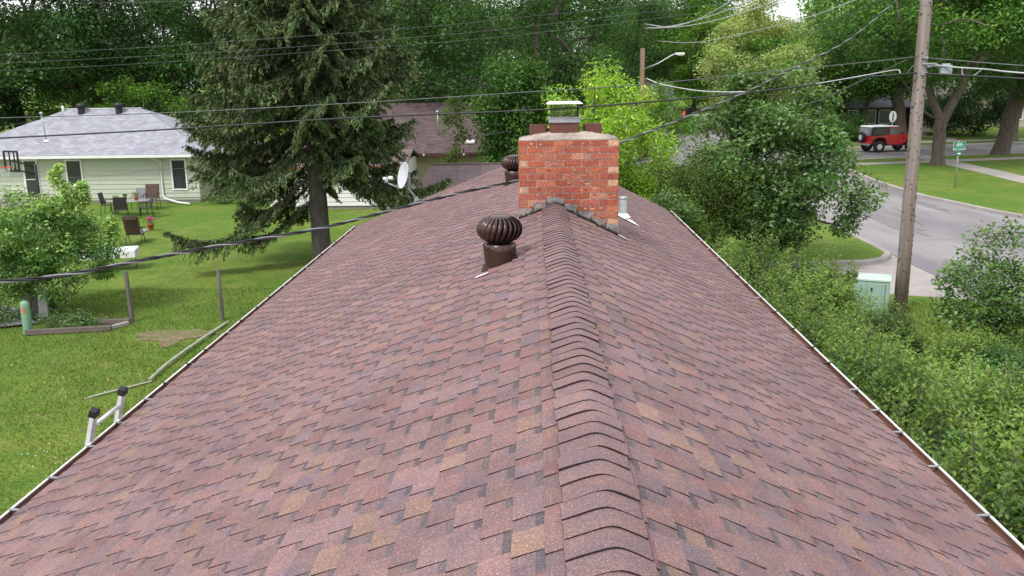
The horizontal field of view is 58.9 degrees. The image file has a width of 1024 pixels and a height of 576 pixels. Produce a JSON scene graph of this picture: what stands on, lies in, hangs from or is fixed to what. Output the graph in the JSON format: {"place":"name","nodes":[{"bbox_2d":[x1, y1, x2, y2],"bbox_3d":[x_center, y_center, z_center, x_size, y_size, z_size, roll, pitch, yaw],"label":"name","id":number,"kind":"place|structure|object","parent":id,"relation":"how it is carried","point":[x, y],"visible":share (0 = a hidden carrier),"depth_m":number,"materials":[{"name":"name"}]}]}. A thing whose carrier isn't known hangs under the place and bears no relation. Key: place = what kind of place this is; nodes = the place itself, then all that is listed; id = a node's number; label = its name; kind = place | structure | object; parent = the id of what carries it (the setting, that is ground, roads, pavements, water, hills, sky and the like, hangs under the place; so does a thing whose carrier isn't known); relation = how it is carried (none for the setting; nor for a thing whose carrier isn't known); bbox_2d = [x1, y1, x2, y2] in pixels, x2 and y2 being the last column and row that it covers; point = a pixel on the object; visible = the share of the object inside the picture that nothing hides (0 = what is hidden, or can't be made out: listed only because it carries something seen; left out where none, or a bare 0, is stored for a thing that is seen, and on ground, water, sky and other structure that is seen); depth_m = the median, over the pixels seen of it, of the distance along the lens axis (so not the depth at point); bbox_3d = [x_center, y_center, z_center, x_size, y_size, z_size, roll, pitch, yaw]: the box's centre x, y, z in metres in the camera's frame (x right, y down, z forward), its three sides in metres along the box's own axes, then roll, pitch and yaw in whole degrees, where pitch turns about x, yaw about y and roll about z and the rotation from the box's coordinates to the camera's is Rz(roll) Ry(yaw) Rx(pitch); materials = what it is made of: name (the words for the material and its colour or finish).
{"place":"outdoors","nodes":[
{"label":"outdoors","id":0,"kind":"place"},
{"bbox_2d":[0,107,261,204],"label":"green house","id":1,"kind":"structure","parent":0,"point":[89,158],"depth_m":48.48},
{"bbox_2d":[21,159,41,199],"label":"door","id":2,"kind":"structure","parent":1,"relation":"in","point":[29,179],"depth_m":48.48,"materials":[{"name":"white paint"}]},
{"bbox_2d":[64,159,83,186],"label":"window","id":3,"kind":"structure","parent":1,"relation":"in","point":[73,167],"depth_m":48.33,"materials":[{"name":"white paint"}]},
{"bbox_2d":[170,159,187,189],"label":"window","id":4,"kind":"structure","parent":1,"relation":"in","point":[178,176],"depth_m":48.25,"materials":[{"name":"white paint"}]},
{"bbox_2d":[0,286,277,514],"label":"grass","id":5,"kind":"structure","parent":0,"point":[60,403],"depth_m":21.22,"materials":[{"name":"green plant"}]},
{"bbox_2d":[0,0,844,89],"label":"sky","id":6,"kind":"structure","parent":0,"point":[789,8],"materials":[{"name":"white"}]},
{"bbox_2d":[417,163,501,188],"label":"brown roofed garage","id":7,"kind":"structure","parent":0,"point":[458,173],"depth_m":35.72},
{"bbox_2d":[0,88,950,515],"bbox_3d":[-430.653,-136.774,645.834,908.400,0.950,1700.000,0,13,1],"label":"ground","id":8,"kind":"structure","parent":0,"point":[280,262],"depth_m":26.44,"materials":[{"name":"green plant"}]},
{"bbox_2d":[0,150,40,198],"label":"basketball hoop","id":9,"kind":"object","parent":8,"relation":"on","point":[34,166],"visible":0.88,"depth_m":40.43,"materials":[{"name":"black plastic"}]},
{"bbox_2d":[20,300,32,333],"bbox_3d":[-12.458,0.741,23.253,0.240,0.860,0.240,0,13,1],"label":"utility pedestal","id":10,"kind":"object","parent":8,"relation":"on","point":[26,318],"visible":0.84,"depth_m":23.17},
{"bbox_2d":[0,0,111,130],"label":"shade tree","id":11,"kind":"object","parent":8,"relation":"on","point":[28,58],"visible":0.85,"depth_m":59.01,"materials":[{"name":"green plant"}]},
{"bbox_2d":[0,163,128,318],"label":"young tree","id":12,"kind":"object","parent":8,"relation":"on","point":[45,216],"visible":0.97,"depth_m":24.17,"materials":[{"name":"green plant"}]},
{"bbox_2d":[22,96,106,121],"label":"tree","id":13,"kind":"object","parent":8,"relation":"on","point":[50,111],"visible":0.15,"depth_m":63.61,"materials":[{"name":"green plant"}]},
{"bbox_2d":[24,325,111,334],"bbox_3d":[-11.379,1.081,23.270,2.083,0.130,0.130,-3,13,-9],"label":"landscape timber","id":14,"kind":"object","parent":8,"relation":"on","point":[67,330],"visible":1,"depth_m":23.21,"materials":[{"name":"wood"}]},
{"bbox_2d":[33,307,107,327],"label":"garden plant","id":15,"kind":"object","parent":8,"relation":"on","point":[71,321],"visible":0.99,"depth_m":23.63,"materials":[{"name":"green plant"}]},
{"bbox_2d":[0,0,145,132],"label":"shade tree","id":16,"kind":"object","parent":8,"relation":"on","point":[75,86],"visible":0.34,"depth_m":63.84,"materials":[{"name":"green plant"}]},
{"bbox_2d":[0,0,198,104],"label":"shade tree","id":17,"kind":"object","parent":8,"relation":"on","point":[100,99],"visible":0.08,"depth_m":75.95,"materials":[{"name":"green plant"}]},
{"bbox_2d":[85,386,127,445],"bbox_3d":[-4.190,2.659,8.832,0.996,3.380,0.680,0,13,1],"label":"extension ladder","id":18,"kind":"object","parent":8,"relation":"on","point":[94,412],"visible":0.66,"depth_m":8.37,"materials":[{"name":"metal"}]},
{"bbox_2d":[78,246,139,269],"bbox_3d":[-13.741,-0.967,31.029,1.780,0.735,0.880,-4,13,-12],"label":"white table","id":19,"kind":"object","parent":8,"relation":"on","point":[133,251],"visible":0.4,"depth_m":30.75,"materials":[{"name":"plastic"}]},
{"bbox_2d":[121,216,148,245],"bbox_3d":[-15.081,-2.409,36.402,0.644,1.191,1.510,-2,13,-6],"label":"lawn chair","id":20,"kind":"object","parent":8,"relation":"on","point":[131,224],"visible":0.93,"depth_m":35.86,"materials":[{"name":"fabric"}]},
{"bbox_2d":[36,0,245,123],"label":"shade tree","id":21,"kind":"object","parent":8,"relation":"on","point":[178,79],"visible":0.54,"depth_m":63.33,"materials":[{"name":"green plant"}]},
{"bbox_2d":[88,75,196,116],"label":"tree","id":22,"kind":"object","parent":8,"relation":"on","point":[134,95],"visible":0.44,"depth_m":59.26,"materials":[{"name":"green plant"}]},
{"bbox_2d":[136,329,186,340],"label":"bare soil","id":23,"kind":"structure","parent":8,"relation":"on","point":[169,334],"depth_m":22.90,"materials":[{"name":"soil"}]},
{"bbox_2d":[149,320,229,380],"bbox_3d":[-7.676,1.409,21.754,0.147,0.113,4.805,0,13,3],"label":"pipe","id":24,"kind":"object","parent":8,"relation":"on","point":[158,371],"visible":1,"depth_m":21.34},
{"bbox_2d":[110,0,336,142],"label":"shade tree","id":25,"kind":"object","parent":8,"relation":"on","point":[194,23],"visible":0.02,"depth_m":69.33,"materials":[{"name":"green plant"}]},
{"bbox_2d":[162,0,453,266],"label":"spruce tree","id":26,"kind":"object","parent":8,"relation":"on","point":[344,154],"visible":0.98,"depth_m":28.93,"materials":[{"name":"green plant"}]},
{"bbox_2d":[268,149,417,209],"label":"white garage","id":27,"kind":"structure","parent":8,"relation":"on","point":[347,199],"depth_m":44.80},
{"bbox_2d":[268,0,470,102],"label":"shade tree","id":28,"kind":"object","parent":8,"relation":"on","point":[423,50],"visible":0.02,"depth_m":65.40,"materials":[{"name":"green plant"}]},
{"bbox_2d":[304,102,524,181],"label":"maroon house","id":29,"kind":"structure","parent":8,"relation":"on","point":[427,155],"depth_m":49.97,"materials":[{"name":"brown"}]},
{"bbox_2d":[358,0,523,102],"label":"maple tree","id":30,"kind":"object","parent":8,"relation":"on","point":[485,7],"visible":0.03,"depth_m":81.56,"materials":[{"name":"green plant"}]},
{"bbox_2d":[435,93,469,162],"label":"tree","id":31,"kind":"object","parent":8,"relation":"on","point":[449,125],"visible":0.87,"depth_m":45.80,"materials":[{"name":"green plant"}]},
{"bbox_2d":[362,0,639,130],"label":"maple tree","id":32,"kind":"object","parent":8,"relation":"on","point":[427,14],"visible":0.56,"depth_m":55.16,"materials":[{"name":"green plant"}]},
{"bbox_2d":[463,48,554,162],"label":"maple tree","id":33,"kind":"object","parent":8,"relation":"on","point":[531,77],"visible":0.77,"depth_m":45.96,"materials":[{"name":"green plant"}]},
{"bbox_2d":[0,167,1023,575],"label":"roof","id":34,"kind":"structure","parent":8,"relation":"on","point":[658,391],"depth_m":5.46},
{"bbox_2d":[0,179,518,282],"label":"service cable","id":35,"kind":"object","parent":34,"relation":"attached to","point":[69,274],"visible":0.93,"depth_m":8.80,"materials":[{"name":"rubber"}]},
{"bbox_2d":[383,162,421,201],"bbox_3d":[-2.381,-2.310,19.840,0.794,0.884,0.418,2,13,10],"label":"satellite dish","id":36,"kind":"object","parent":34,"relation":"attached to","point":[403,176],"visible":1,"depth_m":19.87,"materials":[{"name":"white paint"}]},
{"bbox_2d":[477,214,522,271],"bbox_3d":[-0.118,-0.442,8.749,0.445,0.532,0.445,0,13,1],"label":"turbine vent","id":37,"kind":"object","parent":34,"relation":"on","point":[499,234],"visible":1,"depth_m":8.62,"materials":[{"name":"brown metal"}]},
{"bbox_2d":[501,154,518,185],"bbox_3d":[0.035,-2.040,15.696,0.445,0.532,0.445,0,13,1],"label":"turbine vent","id":38,"kind":"object","parent":34,"relation":"on","point":[509,163],"visible":0.71,"depth_m":15.55,"materials":[{"name":"brown metal"}]},
{"bbox_2d":[517,122,625,238],"bbox_3d":[0.678,-0.936,11.315,1.458,2.322,0.753,0,13,1],"label":"brick chimney","id":39,"kind":"object","parent":34,"relation":"on","point":[572,168],"visible":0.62,"depth_m":10.97,"materials":[{"name":"brick"}]},
{"bbox_2d":[546,101,582,122],"bbox_3d":[0.639,-2.156,11.088,0.444,0.248,0.374,0,13,1],"label":"chimney cap","id":40,"kind":"object","parent":39,"relation":"on","point":[576,118],"visible":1,"depth_m":10.95,"materials":[{"name":"grey metal"}]},
{"bbox_2d":[486,0,676,114],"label":"maple tree","id":41,"kind":"object","parent":8,"relation":"on","point":[640,40],"visible":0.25,"depth_m":86.97,"materials":[{"name":"green plant"}]},
{"bbox_2d":[541,55,679,201],"bbox_3d":[2.597,-3.267,24.865,4.101,6.041,4.517,0,13,1],"label":"box elder","id":42,"kind":"object","parent":8,"relation":"on","point":[612,114],"visible":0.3,"depth_m":23.96,"materials":[{"name":"green plant"}]},
{"bbox_2d":[619,151,668,205],"bbox_3d":[3.146,-2.001,24.869,2.384,3.555,2.409,0,13,1],"label":"box elder","id":43,"kind":"object","parent":8,"relation":"on","point":[627,177],"visible":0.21,"depth_m":24.42,"materials":[{"name":"green plant"}]},
{"bbox_2d":[615,79,711,193],"bbox_3d":[6.682,-6.554,40.352,4.284,5.385,3.942,0,13,1],"label":"tree","id":44,"kind":"object","parent":8,"relation":"on","point":[682,126],"visible":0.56,"depth_m":39.54,"materials":[{"name":"green plant"}]},
{"bbox_2d":[646,187,708,239],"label":"shrub","id":45,"kind":"object","parent":8,"relation":"on","point":[679,210],"visible":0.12,"depth_m":22.13,"materials":[{"name":"green plant"}]},
{"bbox_2d":[638,151,762,258],"bbox_3d":[4.705,-1.857,24.206,3.609,3.570,3.683,0,13,1],"label":"shrub","id":46,"kind":"object","parent":8,"relation":"on","point":[681,183],"visible":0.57,"depth_m":23.45,"materials":[{"name":"green plant"}]},
{"bbox_2d":[717,219,818,300],"bbox_3d":[5.753,-0.262,20.913,2.441,2.615,2.575,7,15,30],"label":"hedge shrub","id":47,"kind":"object","parent":8,"relation":"on","point":[752,254],"visible":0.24,"depth_m":20.68,"materials":[{"name":"green plant"}]},
{"bbox_2d":[656,60,890,260],"bbox_3d":[7.075,-3.278,25.036,5.411,5.902,5.010,10,17,39],"label":"tree","id":48,"kind":"object","parent":8,"relation":"on","point":[750,124],"visible":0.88,"depth_m":24.28,"materials":[{"name":"green plant"}]},
{"bbox_2d":[732,248,820,323],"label":"hedge shrub","id":49,"kind":"object","parent":8,"relation":"on","point":[759,284],"visible":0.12,"depth_m":18.85,"materials":[{"name":"green plant"}]},
{"bbox_2d":[759,274,845,343],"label":"hedge shrub","id":50,"kind":"object","parent":8,"relation":"on","point":[773,303],"visible":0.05,"depth_m":16.88,"materials":[{"name":"green plant"}]},
{"bbox_2d":[760,259,879,333],"bbox_3d":[6.432,0.330,19.164,2.761,1.885,2.720,2,13,11],"label":"hedge shrub","id":51,"kind":"object","parent":8,"relation":"on","point":[836,297],"visible":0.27,"depth_m":18.89,"materials":[{"name":"green plant"}]},
{"bbox_2d":[778,243,864,308],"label":"hedge shrub","id":52,"kind":"object","parent":8,"relation":"on","point":[832,274],"visible":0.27,"depth_m":20.78,"materials":[{"name":"green plant"}]},
{"bbox_2d":[773,280,877,389],"bbox_3d":[4.868,1.262,14.817,2.575,2.739,2.441,-1,13,0],"label":"hedge shrub","id":53,"kind":"object","parent":8,"relation":"on","point":[814,338],"visible":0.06,"depth_m":14.75,"materials":[{"name":"green plant"}]},
{"bbox_2d":[802,313,919,373],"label":"hedge shrub","id":54,"kind":"object","parent":8,"relation":"on","point":[866,335],"visible":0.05,"depth_m":16.39,"materials":[{"name":"green plant"}]},
{"bbox_2d":[853,273,891,316],"bbox_3d":[8.109,0.183,20.442,0.770,0.910,0.670,5,14,23],"label":"utility cabinet","id":55,"kind":"object","parent":8,"relation":"on","point":[878,284],"visible":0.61,"depth_m":20.12,"materials":[{"name":"teal metal"}]},
{"bbox_2d":[818,293,937,363],"bbox_3d":[7.014,0.794,17.447,2.209,1.471,2.270,-5,14,-17],"label":"hedge shrub","id":56,"kind":"object","parent":8,"relation":"on","point":[908,333],"visible":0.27,"depth_m":17.19,"materials":[{"name":"green plant"}]},
{"bbox_2d":[816,309,957,426],"bbox_3d":[4.853,1.642,12.715,2.454,2.942,2.523,11,17,40],"label":"hedge shrub","id":57,"kind":"object","parent":8,"relation":"on","point":[889,375],"visible":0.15,"depth_m":12.38,"materials":[{"name":"green plant"}]},
{"bbox_2d":[829,326,954,413],"bbox_3d":[5.850,1.553,14.453,2.454,1.819,2.523,6,14,26],"label":"hedge shrub","id":58,"kind":"object","parent":8,"relation":"on","point":[895,358],"visible":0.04,"depth_m":14.39,"materials":[{"name":"green plant"}]},
{"bbox_2d":[893,0,936,314],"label":"utility pole","id":59,"kind":"object","parent":8,"relation":"on","point":[904,257],"visible":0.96,"depth_m":19.58,"materials":[{"name":"brown wood"}]},
{"bbox_2d":[5,0,680,54],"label":"power wire","id":60,"kind":"object","parent":59,"relation":"attached to","point":[340,33],"visible":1,"depth_m":20.80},
{"bbox_2d":[0,0,746,63],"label":"power wire","id":61,"kind":"object","parent":59,"relation":"attached to","point":[378,40],"visible":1,"depth_m":20.77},
{"bbox_2d":[5,0,803,70],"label":"power wire","id":62,"kind":"object","parent":59,"relation":"attached to","point":[412,44],"visible":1,"depth_m":20.73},
{"bbox_2d":[0,72,916,138],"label":"telecom cable","id":63,"kind":"object","parent":59,"relation":"attached to","point":[452,113],"visible":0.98,"depth_m":20.56,"materials":[{"name":"rubber"}]},
{"bbox_2d":[0,56,916,117],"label":"telephone cable","id":64,"kind":"object","parent":59,"relation":"attached to","point":[463,96],"visible":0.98,"depth_m":20.46,"materials":[{"name":"rubber"}]},
{"bbox_2d":[619,0,895,143],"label":"service cable","id":65,"kind":"object","parent":59,"relation":"attached to","point":[665,125],"visible":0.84,"depth_m":14.30,"materials":[{"name":"rubber"}]},
{"bbox_2d":[863,364,1017,511],"bbox_3d":[4.779,2.166,10.897,2.441,2.739,2.575,9,16,36],"label":"hedge shrub","id":66,"kind":"object","parent":8,"relation":"on","point":[931,428],"visible":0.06,"depth_m":10.61,"materials":[{"name":"green plant"}]},
{"bbox_2d":[874,342,1023,470],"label":"hedge shrub","id":67,"kind":"object","parent":8,"relation":"on","point":[981,392],"visible":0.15,"depth_m":11.88,"materials":[{"name":"green plant"}]},
{"bbox_2d":[903,352,1022,416],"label":"hedge shrub","id":68,"kind":"object","parent":8,"relation":"on","point":[981,369],"visible":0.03,"depth_m":13.64,"materials":[{"name":"green plant"}]},
{"bbox_2d":[916,394,1023,545],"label":"hedge shrub","id":69,"kind":"object","parent":8,"relation":"on","point":[1002,512],"visible":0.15,"depth_m":8.94,"materials":[{"name":"green plant"}]},
{"bbox_2d":[918,326,1023,381],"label":"hedge shrub","id":70,"kind":"object","parent":8,"relation":"on","point":[962,346],"visible":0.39,"depth_m":15.69,"materials":[{"name":"green plant"}]},
{"bbox_2d":[925,212,1023,358],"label":"shrub","id":71,"kind":"object","parent":8,"relation":"on","point":[1006,304],"visible":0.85,"depth_m":16.50,"materials":[{"name":"green plant"}]},
{"bbox_2d":[951,367,1023,469],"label":"hedge shrub","id":72,"kind":"object","parent":8,"relation":"on","point":[1017,411],"visible":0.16,"depth_m":11.54,"materials":[{"name":"green plant"}]},
{"bbox_2d":[954,396,1023,540],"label":"hedge shrub","id":73,"kind":"object","parent":8,"relation":"on","point":[1021,467],"visible":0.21,"depth_m":10.06,"materials":[{"name":"green plant"}]},
{"bbox_2d":[965,342,1023,392],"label":"bush","id":74,"kind":"object","parent":8,"relation":"on","point":[994,356],"visible":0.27,"depth_m":14.88,"materials":[{"name":"green plant"}]},
{"bbox_2d":[621,149,655,165],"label":"side street","id":75,"kind":"structure","parent":0,"point":[641,161],"depth_m":59.69,"materials":[{"name":"asphalt"}]},
{"bbox_2d":[638,48,684,161],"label":"street lamp","id":76,"kind":"object","parent":75,"relation":"on","point":[642,64],"visible":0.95,"depth_m":58.00,"materials":[{"name":"white paint"}]},
{"bbox_2d":[685,171,883,260],"bbox_3d":[10.576,-3.790,39.886,2.420,0.200,27.700,0,13,1],"label":"lawn corner","id":77,"kind":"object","parent":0,"point":[852,248],"visible":0.31,"depth_m":28.59,"materials":[{"name":"green plant"}]},
{"bbox_2d":[817,216,890,265],"bbox_3d":[10.597,-3.797,39.864,2.577,0.224,27.858,0,13,1],"label":"kerb corner","id":78,"kind":"object","parent":77,"relation":"on","point":[885,256],"visible":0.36,"depth_m":26.66,"materials":[{"name":"concrete"}]},
{"bbox_2d":[565,81,1023,166],"bbox_3d":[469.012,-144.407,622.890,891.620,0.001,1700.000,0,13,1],"label":"ground","id":79,"kind":"structure","parent":0,"point":[776,147],"depth_m":89.96,"materials":[{"name":"green plant"}]},
{"bbox_2d":[585,0,694,85],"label":"shade tree","id":80,"kind":"object","parent":79,"relation":"on","point":[655,42],"visible":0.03,"depth_m":129.23,"materials":[{"name":"green plant"}]},
{"bbox_2d":[605,0,784,120],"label":"shade tree","id":81,"kind":"object","parent":79,"relation":"on","point":[684,4],"visible":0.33,"depth_m":97.95,"materials":[{"name":"green plant"}]},
{"bbox_2d":[657,5,792,120],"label":"street tree","id":82,"kind":"object","parent":79,"relation":"on","point":[684,68],"visible":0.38,"depth_m":90.60,"materials":[{"name":"green plant"}]},
{"bbox_2d":[692,0,831,119],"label":"maple tree","id":83,"kind":"object","parent":79,"relation":"on","point":[719,50],"visible":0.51,"depth_m":68.25,"materials":[{"name":"green plant"}]},
{"bbox_2d":[845,153,1023,218],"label":"kerb island","id":84,"kind":"structure","parent":79,"relation":"on","point":[990,210],"depth_m":39.26,"materials":[{"name":"concrete"}]},
{"bbox_2d":[585,105,1023,320],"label":"street","id":85,"kind":"structure","parent":0,"point":[932,251],"depth_m":32.53,"materials":[{"name":"asphalt"}]},
{"bbox_2d":[864,212,928,235],"bbox_3d":[14.295,-2.428,33.774,1.127,0.001,6.114,0,13,1],"label":"road patch","id":86,"kind":"object","parent":85,"relation":"on","point":[892,222],"visible":0.7,"depth_m":34.30,"materials":[{"name":"asphalt"}]},
{"bbox_2d":[649,144,1023,168],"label":"cross street","id":87,"kind":"structure","parent":0,"point":[970,150],"depth_m":64.07,"materials":[{"name":"asphalt"}]},
{"bbox_2d":[856,125,907,152],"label":"parked car","id":88,"kind":"object","parent":87,"relation":"on","point":[878,138],"visible":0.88,"depth_m":64.09,"materials":[{"name":"red metal"}]},
{"bbox_2d":[718,170,971,298],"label":"driveway","id":89,"kind":"structure","parent":0,"point":[920,284],"depth_m":24.67,"materials":[{"name":"concrete"}]},
{"bbox_2d":[673,95,1023,145],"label":"lawn","id":90,"kind":"structure","parent":0,"point":[992,133],"depth_m":79.10,"materials":[{"name":"green plant"}]},
{"bbox_2d":[765,8,879,116],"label":"street tree","id":91,"kind":"object","parent":90,"relation":"on","point":[800,41],"visible":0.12,"depth_m":81.83,"materials":[{"name":"green plant"}]},
{"bbox_2d":[780,0,913,92],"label":"street tree","id":92,"kind":"object","parent":90,"relation":"on","point":[808,8],"visible":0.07,"depth_m":101.89,"materials":[{"name":"green plant"}]},
{"bbox_2d":[788,18,913,122],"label":"lawn tree","id":93,"kind":"object","parent":90,"relation":"on","point":[869,93],"visible":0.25,"depth_m":75.50,"materials":[{"name":"green plant"}]},
{"bbox_2d":[832,111,871,138],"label":"bush","id":94,"kind":"object","parent":90,"relation":"on","point":[857,118],"visible":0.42,"depth_m":75.28,"materials":[{"name":"green plant"}]},
{"bbox_2d":[810,94,910,131],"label":"distant house","id":95,"kind":"structure","parent":90,"relation":"on","point":[880,111],"depth_m":81.86,"materials":[{"name":"stone"}]},
{"bbox_2d":[821,0,991,133],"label":"street tree","id":96,"kind":"object","parent":90,"relation":"on","point":[898,106],"visible":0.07,"depth_m":75.31,"materials":[{"name":"green plant"}]},
{"bbox_2d":[922,93,981,132],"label":"bush","id":97,"kind":"object","parent":90,"relation":"on","point":[930,121],"visible":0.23,"depth_m":81.21,"materials":[{"name":"green plant"}]},
{"bbox_2d":[936,82,1023,135],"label":"bush","id":98,"kind":"object","parent":90,"relation":"on","point":[995,112],"visible":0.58,"depth_m":77.60,"materials":[{"name":"green plant"}]},
{"bbox_2d":[940,0,1023,139],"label":"street tree","id":99,"kind":"object","parent":90,"relation":"on","point":[995,88],"visible":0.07,"depth_m":71.30,"materials":[{"name":"green plant"}]},
{"bbox_2d":[848,153,1023,213],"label":"lawn island","id":100,"kind":"structure","parent":0,"point":[984,190],"depth_m":45.90,"materials":[{"name":"green plant"}]},
{"bbox_2d":[800,0,1023,165],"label":"forked tree","id":101,"kind":"object","parent":100,"relation":"on","point":[900,36],"visible":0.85,"depth_m":50.59,"materials":[{"name":"green plant"}]},
{"bbox_2d":[879,0,1023,154],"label":"street tree","id":102,"kind":"object","parent":100,"relation":"on","point":[1002,145],"visible":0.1,"depth_m":59.02,"materials":[{"name":"green plant"}]},
{"bbox_2d":[848,157,1023,165],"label":"pavement","id":103,"kind":"structure","parent":0,"point":[926,161],"depth_m":56.24,"materials":[{"name":"concrete"}]},
{"bbox_2d":[849,300,1023,414],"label":"grass side","id":104,"kind":"structure","parent":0,"point":[929,325],"depth_m":19.31,"materials":[{"name":"green plant"}]},
{"bbox_2d":[889,294,1023,355],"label":"lawn front","id":105,"kind":"structure","parent":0,"point":[920,299],"depth_m":20.56,"materials":[{"name":"green plant"}]},
{"bbox_2d":[920,157,1023,182],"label":"footpath","id":106,"kind":"structure","parent":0,"point":[1004,175],"depth_m":50.27,"materials":[{"name":"concrete"}]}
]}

